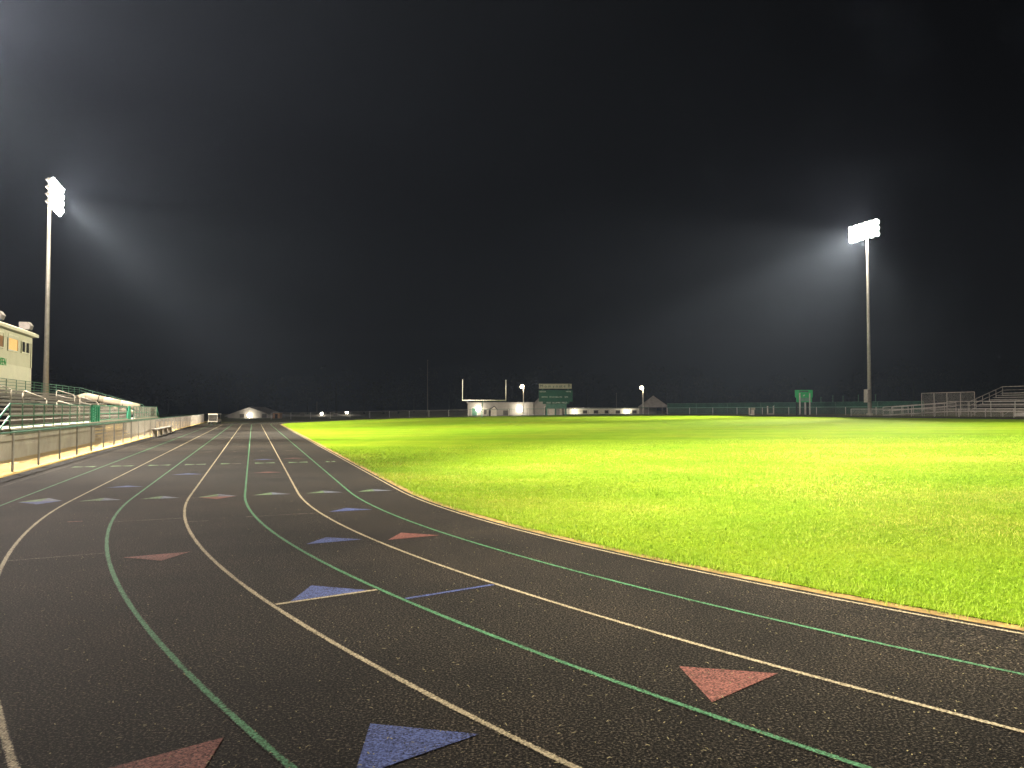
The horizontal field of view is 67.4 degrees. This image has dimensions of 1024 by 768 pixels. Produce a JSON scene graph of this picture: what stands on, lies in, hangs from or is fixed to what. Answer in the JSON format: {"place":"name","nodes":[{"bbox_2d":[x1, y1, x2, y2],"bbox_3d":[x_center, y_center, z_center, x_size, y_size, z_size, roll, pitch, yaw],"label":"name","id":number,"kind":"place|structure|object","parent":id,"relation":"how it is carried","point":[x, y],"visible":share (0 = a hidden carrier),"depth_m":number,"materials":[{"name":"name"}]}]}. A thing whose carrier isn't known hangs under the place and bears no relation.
{"place":"outdoors","nodes":[
{"label":"outdoors","id":0,"kind":"place"},
{"bbox_2d":[0,421,207,477],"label":"walkway","id":1,"kind":"structure","parent":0,"point":[19,470],"depth_m":27.40,"materials":[{"name":"beige concrete"}]},
{"bbox_2d":[0,378,159,460],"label":"bleachers","id":2,"kind":"object","parent":1,"relation":"on","point":[62,408],"visible":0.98,"depth_m":36.44,"materials":[{"name":"grey metal"}]},
{"bbox_2d":[0,321,38,434],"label":"press box","id":3,"kind":"object","parent":2,"relation":"on","point":[15,353],"visible":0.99,"depth_m":44.98,"materials":[{"name":"beige paint"}]},
{"bbox_2d":[0,330,3,348],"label":"window","id":4,"kind":"structure","parent":3,"relation":"in","point":[1,337],"depth_m":42.54,"materials":[{"name":"brown glass"}]},
{"bbox_2d":[0,311,5,320],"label":"roof unit","id":5,"kind":"structure","parent":3,"relation":"on","point":[2,316],"depth_m":42.45,"materials":[{"name":"grey metal"}]},
{"bbox_2d":[7,333,18,352],"bbox_3d":[-28.942,-2.359,44.547,0.070,0.969,2.001,1,-2,-19],"label":"window","id":6,"kind":"structure","parent":3,"relation":"in","point":[12,344],"depth_m":44.48,"materials":[{"name":"yellow glass"}]},
{"bbox_2d":[21,340,29,354],"bbox_3d":[-29.771,-2.231,46.978,0.070,0.789,1.745,1,-2,-19],"label":"window","id":7,"kind":"structure","parent":3,"relation":"in","point":[25,345],"depth_m":46.90,"materials":[{"name":"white glass"}]},
{"bbox_2d":[19,322,32,330],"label":"roof unit","id":8,"kind":"structure","parent":3,"relation":"on","point":[27,326],"depth_m":47.58,"materials":[{"name":"grey metal"}]},
{"bbox_2d":[75,393,139,413],"bbox_3d":[-31.142,1.498,59.030,4.579,1.598,1.477,1,-2,-19],"label":"vinyl roll","id":9,"kind":"object","parent":2,"relation":"on","point":[106,400],"visible":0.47,"depth_m":59.09,"materials":[{"name":"white plastic"}]},
{"bbox_2d":[0,414,203,473],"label":"chain link fence","id":10,"kind":"object","parent":1,"relation":"on","point":[189,419],"visible":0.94,"depth_m":27.79,"materials":[{"name":"metal"}]},
{"bbox_2d":[224,407,287,417],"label":"field house","id":11,"kind":"structure","parent":0,"point":[256,412],"depth_m":149.88,"materials":[{"name":"grey"}]},
{"bbox_2d":[286,412,362,416],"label":"dugout building","id":12,"kind":"structure","parent":0,"point":[303,415],"depth_m":164.86,"materials":[{"name":"grey"}]},
{"bbox_2d":[467,402,533,415],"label":"locker building","id":13,"kind":"structure","parent":0,"point":[517,407],"depth_m":131.93,"materials":[{"name":"grey"}]},
{"bbox_2d":[472,408,477,415],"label":"door","id":14,"kind":"structure","parent":13,"relation":"in","point":[474,413],"depth_m":131.87,"materials":[{"name":"green paint"}]},
{"bbox_2d":[0,415,1008,481],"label":"track edging","id":15,"kind":"object","parent":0,"point":[10,477],"visible":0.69,"depth_m":24.85,"materials":[{"name":"beige concrete"}]},
{"bbox_2d":[151,426,172,436],"bbox_3d":[-22.634,3.050,49.808,0.320,0.490,9.800,1,-2,-19],"label":"bench","id":16,"kind":"object","parent":15,"relation":"on","point":[159,431],"visible":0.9,"depth_m":48.30,"materials":[{"name":"metal"}]},
{"bbox_2d":[0,415,1023,767],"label":"running track","id":17,"kind":"structure","parent":0,"point":[180,513],"depth_m":5.39,"materials":[{"name":"rubber"}]},
{"bbox_2d":[208,414,220,423],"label":"utility cart","id":18,"kind":"object","parent":17,"relation":"on","point":[214,418],"visible":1,"depth_m":87.20,"materials":[{"name":"white paint"}]},
{"bbox_2d":[489,406,497,415],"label":"ticket kiosk","id":19,"kind":"object","parent":17,"relation":"on","point":[492,412],"visible":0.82,"depth_m":123.91,"materials":[{"name":"white paint"}]},
{"bbox_2d":[520,385,523,414],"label":"lamp post","id":20,"kind":"object","parent":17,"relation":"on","point":[521,386],"visible":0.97,"depth_m":127.87,"materials":[{"name":"metal"}]},
{"bbox_2d":[749,408,754,414],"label":"marker board","id":21,"kind":"object","parent":17,"relation":"on","point":[752,411],"visible":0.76,"depth_m":102.87,"materials":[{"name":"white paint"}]},
{"bbox_2d":[0,0,1023,413],"label":"sky","id":22,"kind":"structure","parent":0,"point":[275,189],"materials":[{"name":"black"}]},
{"bbox_2d":[29,410,1023,630],"bbox_3d":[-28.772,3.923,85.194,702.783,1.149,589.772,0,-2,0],"label":"ground","id":23,"kind":"structure","parent":0,"point":[424,414],"depth_m":127.06,"materials":[{"name":"black soil"}]},
{"bbox_2d":[42,177,63,427],"bbox_3d":[-38.666,-6.577,64.249,1.059,20.686,4.049,1,-2,-19],"label":"floodlight pole","id":24,"kind":"object","parent":23,"relation":"on","point":[54,193],"visible":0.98,"depth_m":64.06,"materials":[{"name":"metal"}]},
{"bbox_2d":[272,412,282,417],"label":"storage shed","id":25,"kind":"structure","parent":23,"relation":"on","point":[278,415],"depth_m":139.88,"materials":[{"name":"grey"}]},
{"bbox_2d":[271,410,467,418],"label":"chain link fence","id":26,"kind":"object","parent":23,"relation":"on","point":[389,415],"visible":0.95,"depth_m":127.89,"materials":[{"name":"metal"}]},
{"bbox_2d":[427,360,427,414],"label":"flagpole","id":27,"kind":"object","parent":23,"relation":"on","point":[427,386],"visible":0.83,"depth_m":150.02,"materials":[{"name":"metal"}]},
{"bbox_2d":[31,357,1023,415],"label":"wood","id":28,"kind":"object","parent":23,"relation":"on","point":[239,396],"visible":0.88,"depth_m":213.24,"materials":[{"name":"black plant"}]},
{"bbox_2d":[549,409,561,414],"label":"white annexe","id":29,"kind":"structure","parent":23,"relation":"on","point":[553,411],"depth_m":129.90,"materials":[{"name":"paint"}]},
{"bbox_2d":[539,384,572,414],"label":"scoreboard","id":30,"kind":"object","parent":23,"relation":"on","point":[555,399],"visible":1,"depth_m":122.02,"materials":[{"name":"green metal"}]},
{"bbox_2d":[468,407,648,415],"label":"chain link fence","id":31,"kind":"object","parent":23,"relation":"on","point":[557,410],"visible":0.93,"depth_m":122.91,"materials":[{"name":"metal"}]},
{"bbox_2d":[638,396,666,413],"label":"shelter","id":32,"kind":"object","parent":23,"relation":"on","point":[653,401],"visible":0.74,"depth_m":133.94,"materials":[{"name":"grey"}]},
{"bbox_2d":[667,406,908,414],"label":"chain link fence","id":33,"kind":"object","parent":23,"relation":"on","point":[691,409],"visible":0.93,"depth_m":107.90,"materials":[{"name":"metal"}]},
{"bbox_2d":[667,401,923,414],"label":"windscreen fence","id":34,"kind":"object","parent":23,"relation":"on","point":[680,408],"visible":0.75,"depth_m":114.51,"materials":[{"name":"fabric"}]},
{"bbox_2d":[795,390,812,414],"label":"score panel","id":35,"kind":"object","parent":23,"relation":"on","point":[804,396],"visible":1,"depth_m":103.99,"materials":[{"name":"green metal"}]},
{"bbox_2d":[849,219,880,414],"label":"floodlight pole","id":36,"kind":"object","parent":23,"relation":"on","point":[867,391],"visible":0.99,"depth_m":95.01,"materials":[{"name":"metal"}]},
{"bbox_2d":[851,409,1023,417],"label":"chain link fence","id":37,"kind":"object","parent":23,"relation":"on","point":[994,414],"visible":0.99,"depth_m":80.72,"materials":[{"name":"metal"}]},
{"bbox_2d":[921,392,974,415],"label":"backstop fence","id":38,"kind":"object","parent":23,"relation":"on","point":[949,400],"visible":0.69,"depth_m":93.59,"materials":[{"name":"metal"}]},
{"bbox_2d":[883,386,1023,416],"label":"visitor bleachers","id":39,"kind":"object","parent":23,"relation":"on","point":[1004,402],"visible":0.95,"depth_m":80.88,"materials":[{"name":"metal"}]},
{"bbox_2d":[533,398,547,414],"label":"gabled building","id":40,"kind":"structure","parent":0,"point":[540,407],"depth_m":130.93,"materials":[{"name":"grey"}]},
{"bbox_2d":[562,408,638,413],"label":"long low building","id":41,"kind":"structure","parent":0,"point":[611,411],"depth_m":139.91,"materials":[{"name":"grey concrete"}]},
{"bbox_2d":[281,424,1023,630],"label":"dirt edge","id":42,"kind":"object","parent":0,"point":[1000,624],"visible":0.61,"depth_m":7.48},
{"bbox_2d":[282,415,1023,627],"bbox_3d":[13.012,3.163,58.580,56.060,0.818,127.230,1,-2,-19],"label":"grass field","id":43,"kind":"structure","parent":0,"point":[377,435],"depth_m":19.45,"materials":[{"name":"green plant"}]},
{"bbox_2d":[462,379,505,417],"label":"goal post","id":44,"kind":"object","parent":43,"relation":"on","point":[478,400],"visible":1,"depth_m":107.20,"materials":[{"name":"white metal"}]}
]}

